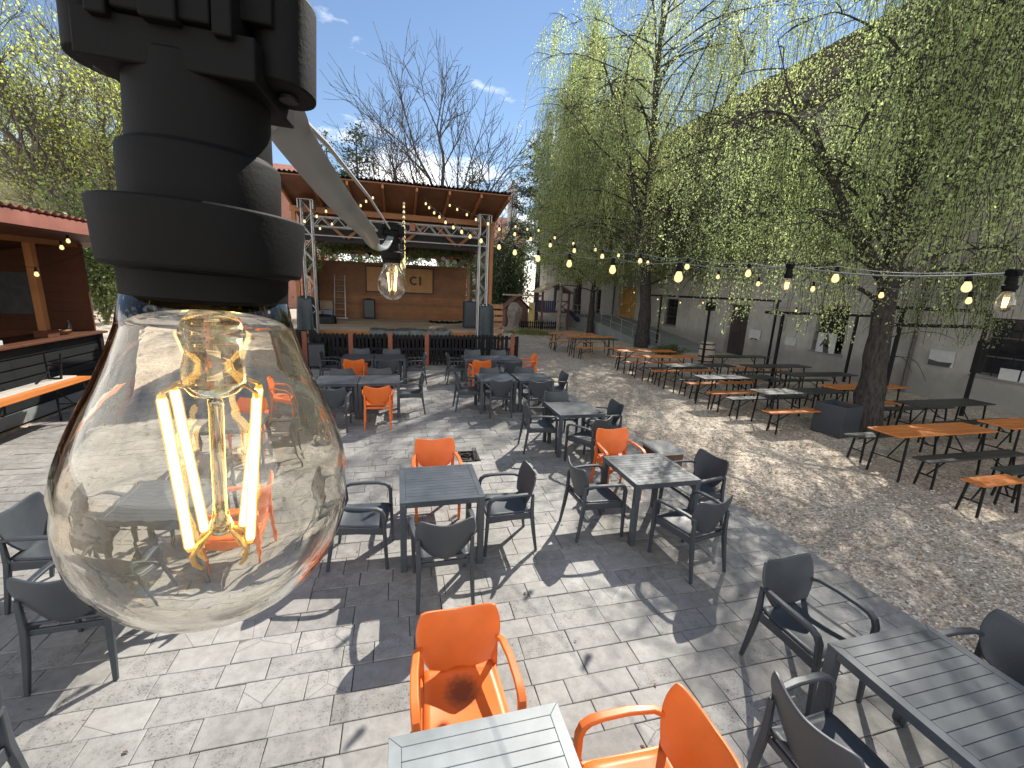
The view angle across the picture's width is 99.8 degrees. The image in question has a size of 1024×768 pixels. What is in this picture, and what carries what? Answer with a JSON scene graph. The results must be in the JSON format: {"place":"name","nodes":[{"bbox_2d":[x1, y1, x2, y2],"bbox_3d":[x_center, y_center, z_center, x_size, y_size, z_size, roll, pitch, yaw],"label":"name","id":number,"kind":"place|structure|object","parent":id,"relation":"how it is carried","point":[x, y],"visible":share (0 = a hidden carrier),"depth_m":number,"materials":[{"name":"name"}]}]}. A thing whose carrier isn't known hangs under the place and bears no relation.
{"place":"outdoors","nodes":[
{"label":"outdoors","id":0,"kind":"place"},
{"bbox_2d":[0,145,115,304],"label":"tan roofed building","id":1,"kind":"structure","parent":0,"point":[7,189],"depth_m":32.36,"materials":[{"name":"tile"}]},
{"bbox_2d":[307,342,327,368],"bbox_3d":[-5.993,-0.892,13.319,0.500,0.828,0.372,-1,13,-15],"label":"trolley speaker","id":2,"kind":"object","parent":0,"point":[315,349],"visible":0.77,"depth_m":13.13},
{"bbox_2d":[0,0,905,292],"label":"sky","id":3,"kind":"structure","parent":0,"point":[497,38],"materials":[{"name":"blue"}]},
{"bbox_2d":[0,365,960,767],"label":"paving","id":4,"kind":"structure","parent":0,"point":[72,693],"depth_m":3.38,"materials":[{"name":"stone"}]},
{"bbox_2d":[0,682,28,767],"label":"armchair","id":5,"kind":"object","parent":4,"relation":"on","point":[11,754],"visible":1,"depth_m":2.10,"materials":[{"name":"plastic"}]},
{"bbox_2d":[0,491,55,614],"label":"armchair","id":6,"kind":"object","parent":4,"relation":"on","point":[23,526],"visible":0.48,"depth_m":3.48,"materials":[{"name":"plastic"}]},
{"bbox_2d":[0,376,90,420],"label":"beer table","id":7,"kind":"object","parent":4,"relation":"on","point":[16,398],"visible":0.59,"depth_m":7.15,"materials":[{"name":"orange wood"}]},
{"bbox_2d":[0,354,76,398],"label":"bench","id":8,"kind":"object","parent":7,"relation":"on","point":[29,387],"visible":1,"depth_m":7.36,"materials":[{"name":"brown wood"}]},
{"bbox_2d":[6,561,118,696],"bbox_3d":[-2.984,1.550,3.039,0.592,0.844,0.584,-1,13,-17],"label":"armchair","id":9,"kind":"object","parent":4,"relation":"on","point":[56,601],"visible":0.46,"depth_m":2.78,"materials":[{"name":"plastic"}]},
{"bbox_2d":[320,387,351,432],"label":"armchair","id":10,"kind":"object","parent":4,"relation":"on","point":[336,398],"visible":0.66,"depth_m":7.78,"materials":[{"name":"plastic"}]},
{"bbox_2d":[316,375,359,418],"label":"square table","id":11,"kind":"object","parent":4,"relation":"on","point":[337,381],"visible":0.77,"depth_m":8.61,"materials":[{"name":"plastic"}]},
{"bbox_2d":[326,481,394,571],"bbox_3d":[-1.506,1.333,4.301,0.584,0.844,0.592,1,13,-9],"label":"armchair","id":12,"kind":"object","parent":4,"relation":"on","point":[367,519],"visible":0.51,"depth_m":4.17,"materials":[{"name":"plastic"}]},
{"bbox_2d":[362,386,393,429],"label":"armchair","id":13,"kind":"object","parent":4,"relation":"on","point":[381,396],"visible":1,"depth_m":8.03,"materials":[{"name":"orange plastic"}]},
{"bbox_2d":[358,375,399,418],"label":"square table","id":14,"kind":"object","parent":4,"relation":"on","point":[379,380],"visible":0.97,"depth_m":8.78,"materials":[{"name":"plastic"}]},
{"bbox_2d":[299,331,518,365],"bbox_3d":[-3.360,-1.281,14.990,7.110,1.120,1.300,-1,13,-15],"label":"pallet fence","id":15,"kind":"object","parent":4,"relation":"on","point":[428,349],"visible":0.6,"depth_m":14.39,"materials":[{"name":"black wood"}]},
{"bbox_2d":[400,372,425,414],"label":"armchair","id":16,"kind":"object","parent":4,"relation":"on","point":[411,393],"visible":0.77,"depth_m":9.08,"materials":[{"name":"plastic"}]},
{"bbox_2d":[411,437,462,522],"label":"armchair","id":17,"kind":"object","parent":4,"relation":"on","point":[435,452],"visible":0.47,"depth_m":5.43,"materials":[{"name":"orange plastic"}]},
{"bbox_2d":[399,464,484,572],"bbox_3d":[-0.764,1.366,4.541,0.804,0.735,0.804,-1,13,-15],"label":"square table","id":18,"kind":"object","parent":4,"relation":"on","point":[429,486],"visible":0.98,"depth_m":4.29,"materials":[{"name":"plastic"}]},
{"bbox_2d":[409,509,476,614],"bbox_3d":[-0.618,1.470,3.868,0.592,0.844,0.584,-1,13,-15],"label":"armchair","id":19,"kind":"object","parent":4,"relation":"on","point":[429,541],"visible":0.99,"depth_m":3.62,"materials":[{"name":"plastic"}]},
{"bbox_2d":[452,370,479,411],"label":"armchair","id":20,"kind":"object","parent":4,"relation":"on","point":[460,390],"visible":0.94,"depth_m":9.48,"materials":[{"name":"plastic"}]},
{"bbox_2d":[410,603,526,732],"bbox_3d":[-0.277,1.805,2.443,0.592,0.844,0.584,-1,13,-15],"label":"armchair","id":21,"kind":"object","parent":4,"relation":"on","point":[455,652],"visible":0.75,"depth_m":2.54,"materials":[{"name":"orange plastic"}]},
{"bbox_2d":[388,702,581,767],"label":"square table","id":22,"kind":"object","parent":4,"relation":"on","point":[536,737],"visible":1,"depth_m":1.92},
{"bbox_2d":[474,373,516,413],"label":"square table","id":23,"kind":"object","parent":4,"relation":"on","point":[482,379],"visible":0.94,"depth_m":9.53,"materials":[{"name":"plastic"}]},
{"bbox_2d":[483,379,512,418],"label":"armchair","id":24,"kind":"object","parent":4,"relation":"on","point":[499,388],"visible":1,"depth_m":9.07,"materials":[{"name":"plastic"}]},
{"bbox_2d":[476,460,536,556],"bbox_3d":[-0.055,1.315,4.668,0.584,0.844,0.592,-1,13,-15],"label":"armchair","id":25,"kind":"object","parent":4,"relation":"on","point":[501,507],"visible":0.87,"depth_m":4.56,"materials":[{"name":"plastic"}]},
{"bbox_2d":[510,373,554,412],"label":"square table","id":26,"kind":"object","parent":4,"relation":"on","point":[520,378],"visible":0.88,"depth_m":9.71,"materials":[{"name":"plastic"}]},
{"bbox_2d":[521,380,550,411],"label":"armchair","id":27,"kind":"object","parent":4,"relation":"on","point":[536,389],"visible":0.85,"depth_m":9.12,"materials":[{"name":"plastic"}]},
{"bbox_2d":[517,399,557,454],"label":"armchair","id":28,"kind":"object","parent":4,"relation":"on","point":[537,426],"visible":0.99,"depth_m":7.23,"materials":[{"name":"plastic"}]},
{"bbox_2d":[542,391,578,442],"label":"armchair","id":29,"kind":"object","parent":4,"relation":"on","point":[562,396],"visible":0.49,"depth_m":8.17,"materials":[{"name":"plastic"}]},
{"bbox_2d":[542,401,605,457],"bbox_3d":[1.057,0.771,7.551,0.804,0.735,0.804,-1,13,-15],"label":"square table","id":30,"kind":"object","parent":4,"relation":"on","point":[577,409],"visible":0.88,"depth_m":7.29,"materials":[{"name":"plastic"}]},
{"bbox_2d":[564,415,612,470],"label":"armchair","id":31,"kind":"object","parent":4,"relation":"on","point":[586,437],"visible":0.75,"depth_m":6.74,"materials":[{"name":"plastic"}]},
{"bbox_2d":[559,456,627,542],"bbox_3d":[0.929,1.288,4.986,0.584,0.844,0.592,-1,13,-17],"label":"armchair","id":32,"kind":"object","parent":4,"relation":"on","point":[601,495],"visible":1,"depth_m":4.82,"materials":[{"name":"plastic"}]},
{"bbox_2d":[581,398,623,446],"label":"armchair","id":33,"kind":"object","parent":4,"relation":"on","point":[614,408],"visible":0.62,"depth_m":7.65,"materials":[{"name":"plastic"}]},
{"bbox_2d":[590,427,646,498],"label":"armchair","id":34,"kind":"object","parent":4,"relation":"on","point":[612,442],"visible":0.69,"depth_m":6.14,"materials":[{"name":"orange plastic"}]},
{"bbox_2d":[598,453,701,545],"bbox_3d":[1.600,1.337,5.144,0.804,0.735,0.804,-1,13,-15],"label":"square table","id":35,"kind":"object","parent":4,"relation":"on","point":[654,472],"visible":0.9,"depth_m":4.90,"materials":[{"name":"plastic"}]},
{"bbox_2d":[573,682,741,767],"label":"armchair","id":36,"kind":"object","parent":4,"relation":"on","point":[691,736],"visible":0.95,"depth_m":2.12,"materials":[{"name":"orange plastic"}]},
{"bbox_2d":[641,440,685,466],"bbox_3d":[2.474,1.170,7.112,0.460,0.305,0.580,-1,13,-15],"label":"stone topped box","id":37,"kind":"object","parent":4,"relation":"on","point":[669,450],"visible":0.6,"depth_m":6.99,"materials":[{"name":"grey stone"}]},
{"bbox_2d":[648,490,732,583],"bbox_3d":[1.842,1.454,4.430,0.592,0.844,0.584,-4,14,-25],"label":"armchair","id":38,"kind":"object","parent":4,"relation":"on","point":[689,524],"visible":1,"depth_m":4.28,"materials":[{"name":"plastic"}]},
{"bbox_2d":[657,448,728,525],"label":"armchair","id":39,"kind":"object","parent":4,"relation":"on","point":[710,471],"visible":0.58,"depth_m":5.24,"materials":[{"name":"plastic"}]},
{"bbox_2d":[739,552,879,716],"bbox_3d":[2.126,1.763,3.111,0.592,0.844,0.584,-2,13,-19],"label":"armchair","id":40,"kind":"object","parent":4,"relation":"on","point":[797,623],"visible":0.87,"depth_m":3.15,"materials":[{"name":"plastic"}]},
{"bbox_2d":[747,671,888,767],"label":"armchair","id":41,"kind":"object","parent":4,"relation":"on","point":[825,737],"visible":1,"depth_m":2.23,"materials":[{"name":"plastic"}]},
{"bbox_2d":[811,622,1023,767],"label":"square table","id":42,"kind":"object","parent":4,"relation":"on","point":[960,705],"visible":0.93,"depth_m":2.31,"materials":[{"name":"plastic"}]},
{"bbox_2d":[899,609,1023,727],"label":"armchair","id":43,"kind":"object","parent":4,"relation":"on","point":[1000,644],"visible":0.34,"depth_m":2.75,"materials":[{"name":"plastic"}]},
{"bbox_2d":[438,181,528,303],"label":"tree","id":44,"kind":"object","parent":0,"point":[509,211],"depth_m":45.82,"materials":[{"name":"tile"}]},
{"bbox_2d":[0,292,1023,662],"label":"ground","id":45,"kind":"structure","parent":0,"point":[594,368],"depth_m":7.10,"materials":[{"name":"beige gravel"}]},
{"bbox_2d":[0,201,107,434],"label":"bar cabin","id":46,"kind":"object","parent":45,"relation":"on","point":[43,307],"visible":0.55,"depth_m":8.51,"materials":[{"name":"black paint"}]},
{"bbox_2d":[0,11,122,169],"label":"spring tree","id":47,"kind":"object","parent":45,"relation":"on","point":[110,88],"visible":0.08,"depth_m":21.94,"materials":[{"name":"green plant"}]},
{"bbox_2d":[0,0,122,309],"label":"spring tree","id":48,"kind":"object","parent":45,"relation":"on","point":[33,123],"visible":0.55,"depth_m":24.83,"materials":[{"name":"green plant"}]},
{"bbox_2d":[22,139,117,325],"bbox_3d":[-20.415,-7.348,21.343,5.195,8.883,5.267,8,14,21],"label":"bush","id":49,"kind":"object","parent":45,"relation":"on","point":[102,288],"visible":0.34,"depth_m":20.84,"materials":[{"name":"green plant"}]},
{"bbox_2d":[273,163,337,306],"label":"salmon house","id":50,"kind":"structure","parent":45,"relation":"on","point":[286,213],"depth_m":40.29,"materials":[{"name":"pink tile"}]},
{"bbox_2d":[295,329,316,364],"bbox_3d":[-6.556,-1.188,13.875,0.640,1.149,0.490,-1,13,-15],"label":"equipment stand","id":51,"kind":"object","parent":45,"relation":"on","point":[310,331],"visible":0.23,"depth_m":13.58,"materials":[{"name":"black paint"}]},
{"bbox_2d":[297,295,316,329],"bbox_3d":[-6.475,-2.257,13.598,0.547,1.061,0.532,-1,13,-15],"label":"wrapped equipment","id":52,"kind":"object","parent":51,"relation":"on","point":[306,317],"visible":0.87,"depth_m":13.39,"materials":[{"name":"grey plastic"}]},
{"bbox_2d":[326,118,381,261],"bbox_3d":[-10.377,-10.977,29.691,5.062,12.970,5.335,-1,13,-15],"label":"conifer","id":53,"kind":"object","parent":45,"relation":"on","point":[358,135],"visible":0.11,"depth_m":28.56,"materials":[{"name":"green plant"}]},
{"bbox_2d":[321,80,458,186],"bbox_3d":[-8.163,-12.521,31.314,8.479,15.469,10.402,2,13,-1],"label":"bare tree","id":54,"kind":"object","parent":45,"relation":"on","point":[378,150],"visible":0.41,"depth_m":28.62,"materials":[{"name":"brown plant"}]},
{"bbox_2d":[296,198,491,354],"bbox_3d":[-3.642,-3.100,14.114,5.854,4.999,0.440,-1,13,-15],"label":"lighting truss","id":55,"kind":"object","parent":45,"relation":"on","point":[300,202],"visible":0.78,"depth_m":13.69,"materials":[{"name":"metal"}]},
{"bbox_2d":[277,168,511,345],"bbox_3d":[-4.503,-3.893,16.372,6.994,5.505,8.000,-1,13,-15],"label":"open air stage","id":56,"kind":"object","parent":45,"relation":"on","point":[444,302],"visible":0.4,"depth_m":14.93,"materials":[{"name":"brown wood"}]},
{"bbox_2d":[44,0,405,633],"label":"festoon light string","id":57,"kind":"object","parent":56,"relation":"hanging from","point":[196,479],"visible":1,"depth_m":0.08,"materials":[{"name":"clear glass"}]},
{"bbox_2d":[365,265,433,294],"bbox_3d":[-4.985,-4.627,19.235,2.940,1.140,0.037,-1,13,-15],"label":"stage sign","id":58,"kind":"object","parent":56,"relation":"attached to","point":[419,280],"visible":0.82,"depth_m":19.36,"materials":[{"name":"beige wood"}]},
{"bbox_2d":[369,327,450,338],"bbox_3d":[-3.543,-1.782,15.151,2.751,0.329,0.783,-1,13,-15],"label":"deck tarpaulin","id":59,"kind":"object","parent":56,"relation":"on","point":[415,332],"visible":0.84,"depth_m":14.90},
{"bbox_2d":[462,301,475,327],"bbox_3d":[-1.654,-2.737,16.948,0.500,1.050,0.512,-1,13,-15],"label":"loudspeaker","id":60,"kind":"object","parent":56,"relation":"on","point":[469,314],"visible":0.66,"depth_m":16.71,"materials":[{"name":"plastic"}]},
{"bbox_2d":[425,200,1023,312],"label":"festoon light string","id":61,"kind":"object","parent":56,"relation":"hanging from","point":[1005,300],"visible":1,"depth_m":2.13,"materials":[{"name":"black rubber"}]},
{"bbox_2d":[449,202,1023,291],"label":"festoon light string","id":62,"kind":"object","parent":56,"relation":"hanging from","point":[966,286],"visible":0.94,"depth_m":4.53,"materials":[{"name":"black rubber"}]},
{"bbox_2d":[500,223,1018,303],"bbox_3d":[2.632,-3.069,9.392,0.259,2.023,12.929,-5,15,-29],"label":"festoon light string","id":63,"kind":"object","parent":56,"relation":"hanging from","point":[968,300],"visible":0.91,"depth_m":6.29,"materials":[{"name":"black rubber"}]},
{"bbox_2d":[319,18,556,266],"bbox_3d":[-4.213,-13.843,28.792,15.160,19.522,12.167,-1,13,-15],"label":"bare tree","id":64,"kind":"object","parent":45,"relation":"on","point":[417,158],"visible":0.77,"depth_m":27.79,"materials":[{"name":"brown plant"}]},
{"bbox_2d":[446,158,497,300],"bbox_3d":[-3.113,-12.172,36.582,5.332,12.913,4.943,11,15,32],"label":"conifer","id":65,"kind":"object","parent":45,"relation":"on","point":[471,296],"visible":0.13,"depth_m":35.94,"materials":[{"name":"green plant"}]},
{"bbox_2d":[480,339,492,354],"bbox_3d":[-1.001,-1.197,15.364,0.600,0.998,0.490,-1,13,-15],"label":"equipment stand","id":66,"kind":"object","parent":45,"relation":"on","point":[484,345],"visible":0.24,"depth_m":15.12,"materials":[{"name":"black metal"}]},
{"bbox_2d":[476,304,493,336],"bbox_3d":[-0.936,-2.229,15.073,0.608,1.143,0.544,-1,13,-15],"label":"wrapped equipment","id":67,"kind":"object","parent":66,"relation":"on","point":[486,320],"visible":0.88,"depth_m":14.85,"materials":[{"name":"grey plastic"}]},
{"bbox_2d":[449,112,543,303],"bbox_3d":[-2.225,-12.858,35.246,11.276,14.935,8.642,7,14,21],"label":"bare tree","id":68,"kind":"object","parent":45,"relation":"on","point":[501,234],"visible":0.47,"depth_m":32.09,"materials":[{"name":"brown plant"}]},
{"bbox_2d":[475,206,535,316],"bbox_3d":[-0.592,-9.867,35.675,5.802,9.261,5.119,-1,13,-15],"label":"bush","id":69,"kind":"object","parent":45,"relation":"on","point":[518,257],"visible":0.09,"depth_m":35.23,"materials":[{"name":"green plant"}]},
{"bbox_2d":[480,225,533,322],"bbox_3d":[-0.391,-8.322,33.079,4.642,7.368,4.086,-1,13,-15],"label":"bush","id":70,"kind":"object","parent":45,"relation":"on","point":[502,283],"visible":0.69,"depth_m":32.55,"materials":[{"name":"green plant"}]},
{"bbox_2d":[505,302,522,332],"bbox_3d":[0.118,-4.196,27.024,1.199,1.830,1.032,-1,13,-15],"label":"tree stump","id":71,"kind":"object","parent":45,"relation":"on","point":[514,312],"visible":0.97,"depth_m":26.75,"materials":[{"name":"grey wood"}]},
{"bbox_2d":[502,294,541,327],"bbox_3d":[0.670,-5.195,30.596,2.900,2.260,1.350,-1,13,-15],"label":"playhouse","id":72,"kind":"object","parent":45,"relation":"on","point":[516,298],"visible":0.48,"depth_m":30.21,"materials":[{"name":"wood"}]},
{"bbox_2d":[493,132,574,319],"bbox_3d":[2.534,-13.054,36.344,7.439,15.229,6.878,9,14,27],"label":"conifer","id":73,"kind":"object","parent":45,"relation":"on","point":[537,284],"visible":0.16,"depth_m":35.42,"materials":[{"name":"green plant"}]},
{"bbox_2d":[531,283,579,329],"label":"play tower","id":74,"kind":"structure","parent":45,"relation":"on","point":[541,306],"depth_m":29.45,"materials":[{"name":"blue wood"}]},
{"bbox_2d":[502,11,677,332],"bbox_3d":[4.545,-12.085,26.307,10.286,17.933,10.875,-3,14,-22],"label":"weeping birch","id":75,"kind":"object","parent":45,"relation":"on","point":[560,208],"visible":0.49,"depth_m":24.74,"materials":[{"name":"green plant"}]},
{"bbox_2d":[515,0,674,313],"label":"weeping birch","id":76,"kind":"object","parent":45,"relation":"on","point":[573,87],"visible":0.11,"depth_m":29.20,"materials":[{"name":"green plant"}]},
{"bbox_2d":[565,303,720,352],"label":"access ramp","id":77,"kind":"structure","parent":45,"relation":"on","point":[621,329],"depth_m":25.95,"materials":[{"name":"concrete"}]},
{"bbox_2d":[661,363,735,392],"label":"beer table","id":78,"kind":"object","parent":45,"relation":"on","point":[683,365],"visible":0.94,"depth_m":12.55,"materials":[{"name":"black paint"}]},
{"bbox_2d":[512,0,922,347],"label":"weeping birch","id":79,"kind":"object","parent":45,"relation":"on","point":[645,232],"visible":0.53,"depth_m":20.00,"materials":[{"name":"green plant"}]},
{"bbox_2d":[679,296,781,363],"bbox_3d":[8.650,-2.103,17.425,4.800,2.705,0.207,-1,13,-14],"label":"pergola frame","id":80,"kind":"object","parent":45,"relation":"on","point":[710,307],"visible":0.85,"depth_m":17.26,"materials":[{"name":"black paint"}]},
{"bbox_2d":[692,374,778,408],"bbox_3d":[5.688,0.185,11.077,2.200,0.771,0.506,-1,13,-15],"label":"beer table","id":81,"kind":"object","parent":45,"relation":"on","point":[735,377],"visible":0.93,"depth_m":10.95,"materials":[{"name":"black paint"}]},
{"bbox_2d":[725,395,808,418],"bbox_3d":[6.035,0.541,10.245,2.200,0.472,0.256,-1,13,-15],"label":"beer bench","id":82,"kind":"object","parent":45,"relation":"on","point":[784,397],"visible":0.98,"depth_m":10.15,"materials":[{"name":"black paint"}]},
{"bbox_2d":[762,408,820,434],"bbox_3d":[6.314,0.782,9.230,2.200,0.472,0.256,-1,13,-15],"label":"bench","id":83,"kind":"object","parent":45,"relation":"on","point":[789,411],"visible":0.45,"depth_m":9.03,"materials":[{"name":"orange wood"}]},
{"bbox_2d":[749,387,846,428],"bbox_3d":[6.365,0.526,9.693,2.200,0.771,0.506,-1,13,-15],"label":"beer table","id":84,"kind":"object","parent":45,"relation":"on","point":[791,391],"visible":0.88,"depth_m":9.56,"materials":[{"name":"black wood"}]},
{"bbox_2d":[765,311,870,385],"bbox_3d":[9.856,-1.157,14.234,4.300,2.365,0.350,-1,13,-16],"label":"pergola frame","id":85,"kind":"object","parent":45,"relation":"on","point":[808,313],"visible":0.86,"depth_m":13.84,"materials":[{"name":"black paint"}]},
{"bbox_2d":[779,372,857,403],"bbox_3d":[8.487,0.096,12.030,2.200,0.771,0.506,-1,13,-15],"label":"beer table","id":86,"kind":"object","parent":45,"relation":"on","point":[833,375],"visible":0.92,"depth_m":11.92,"materials":[{"name":"black paint"}]},
{"bbox_2d":[613,0,1023,432],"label":"weeping birch","id":87,"kind":"object","parent":45,"relation":"on","point":[910,180],"visible":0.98,"depth_m":8.14,"materials":[{"name":"green plant"}]},
{"bbox_2d":[810,399,863,438],"bbox_3d":[6.859,0.733,9.119,0.600,0.660,0.600,-3,14,-22],"label":"planter box","id":88,"kind":"object","parent":45,"relation":"on","point":[837,419],"visible":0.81,"depth_m":8.93,"materials":[{"name":"plastic"}]},
{"bbox_2d":[715,0,1023,304],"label":"weeping birch","id":89,"kind":"object","parent":45,"relation":"on","point":[841,35],"visible":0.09,"depth_m":11.95,"materials":[{"name":"green plant"}]},
{"bbox_2d":[844,432,937,462],"bbox_3d":[6.973,1.118,7.871,2.200,0.472,0.256,-1,13,-15],"label":"bench","id":90,"kind":"object","parent":45,"relation":"on","point":[865,436],"visible":0.53,"depth_m":7.67,"materials":[{"name":"black paint"}]},
{"bbox_2d":[865,422,998,482],"bbox_3d":[6.924,1.115,7.189,2.200,0.771,0.506,-1,13,-15],"label":"beer table","id":91,"kind":"object","parent":45,"relation":"on","point":[908,432],"visible":0.96,"depth_m":7.07,"materials":[{"name":"orange wood"}]},
{"bbox_2d":[884,306,992,415],"bbox_3d":[10.339,-0.502,10.642,3.199,2.705,0.343,0,13,-12],"label":"pergola frame","id":92,"kind":"object","parent":45,"relation":"on","point":[978,361],"visible":0.77,"depth_m":10.62,"materials":[{"name":"black paint"}]},
{"bbox_2d":[894,398,995,442],"bbox_3d":[9.133,0.762,9.197,2.200,0.771,0.506,-1,13,-15],"label":"beer table","id":93,"kind":"object","parent":45,"relation":"on","point":[926,404],"visible":0.94,"depth_m":9.08,"materials":[{"name":"black paint"}]},
{"bbox_2d":[911,449,1023,490],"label":"bench","id":94,"kind":"object","parent":45,"relation":"on","point":[937,459],"visible":0.89,"depth_m":6.74,"materials":[{"name":"black paint"}]},
{"bbox_2d":[954,474,1023,517],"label":"bench","id":95,"kind":"object","parent":45,"relation":"on","point":[999,480],"visible":1,"depth_m":5.89,"materials":[{"name":"orange wood"}]},
{"bbox_2d":[976,418,1023,464],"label":"beer table","id":96,"kind":"object","parent":45,"relation":"on","point":[1013,424],"visible":0.95,"depth_m":7.70,"materials":[{"name":"orange wood"}]},
{"bbox_2d":[990,464,1023,502],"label":"beer bench","id":97,"kind":"object","parent":45,"relation":"on","point":[1013,470],"visible":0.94,"depth_m":6.28,"materials":[{"name":"black wood"}]},
{"bbox_2d":[533,0,1023,417],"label":"plastered building","id":98,"kind":"structure","parent":0,"point":[684,319],"depth_m":16.72,"materials":[{"name":"paint"}]},
{"bbox_2d":[620,287,636,318],"bbox_3d":[8.375,-5.794,30.715,0.075,2.130,2.480,-1,13,-15],"label":"door","id":99,"kind":"structure","parent":98,"relation":"in","point":[626,297],"depth_m":30.84,"materials":[{"name":"wood"}]},
{"bbox_2d":[727,304,749,354],"bbox_3d":[11.006,-2.603,20.812,0.075,2.380,1.280,-1,13,-15],"label":"door","id":100,"kind":"structure","parent":98,"relation":"in","point":[737,334],"depth_m":20.90,"materials":[{"name":"brown wood"}]},
{"bbox_2d":[808,305,850,356],"bbox_3d":[12.053,-2.032,16.252,0.330,1.818,1.350,-1,13,-15],"label":"window","id":101,"kind":"structure","parent":98,"relation":"in","point":[838,345],"depth_m":16.19,"materials":[{"name":"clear glass"}]},
{"bbox_2d":[927,349,955,367],"bbox_3d":[12.812,-0.765,12.864,0.068,0.460,0.620,-1,13,-15],"label":"sign","id":102,"kind":"object","parent":98,"relation":"attached to","point":[941,358],"depth_m":12.84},
{"bbox_2d":[968,318,1023,384],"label":"window","id":103,"kind":"structure","parent":98,"relation":"in","point":[1008,353],"depth_m":11.69,"materials":[{"name":"black glass"}]},
{"bbox_3d":[-4.137,-4.950,15.773,6.100,0.060,0.060,-1,13,-15],"label":"lighting bar","id":104,"kind":"object","parent":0,"visible":0},
{"bbox_2d":[305,241,483,277],"bbox_3d":[-4.052,-4.433,15.468,6.240,1.116,0.926,-1,13,-15],"label":"hanging greenery","id":105,"kind":"object","parent":104,"relation":"hanging from","point":[330,248],"visible":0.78,"depth_m":15.38,"materials":[{"name":"green plant"}]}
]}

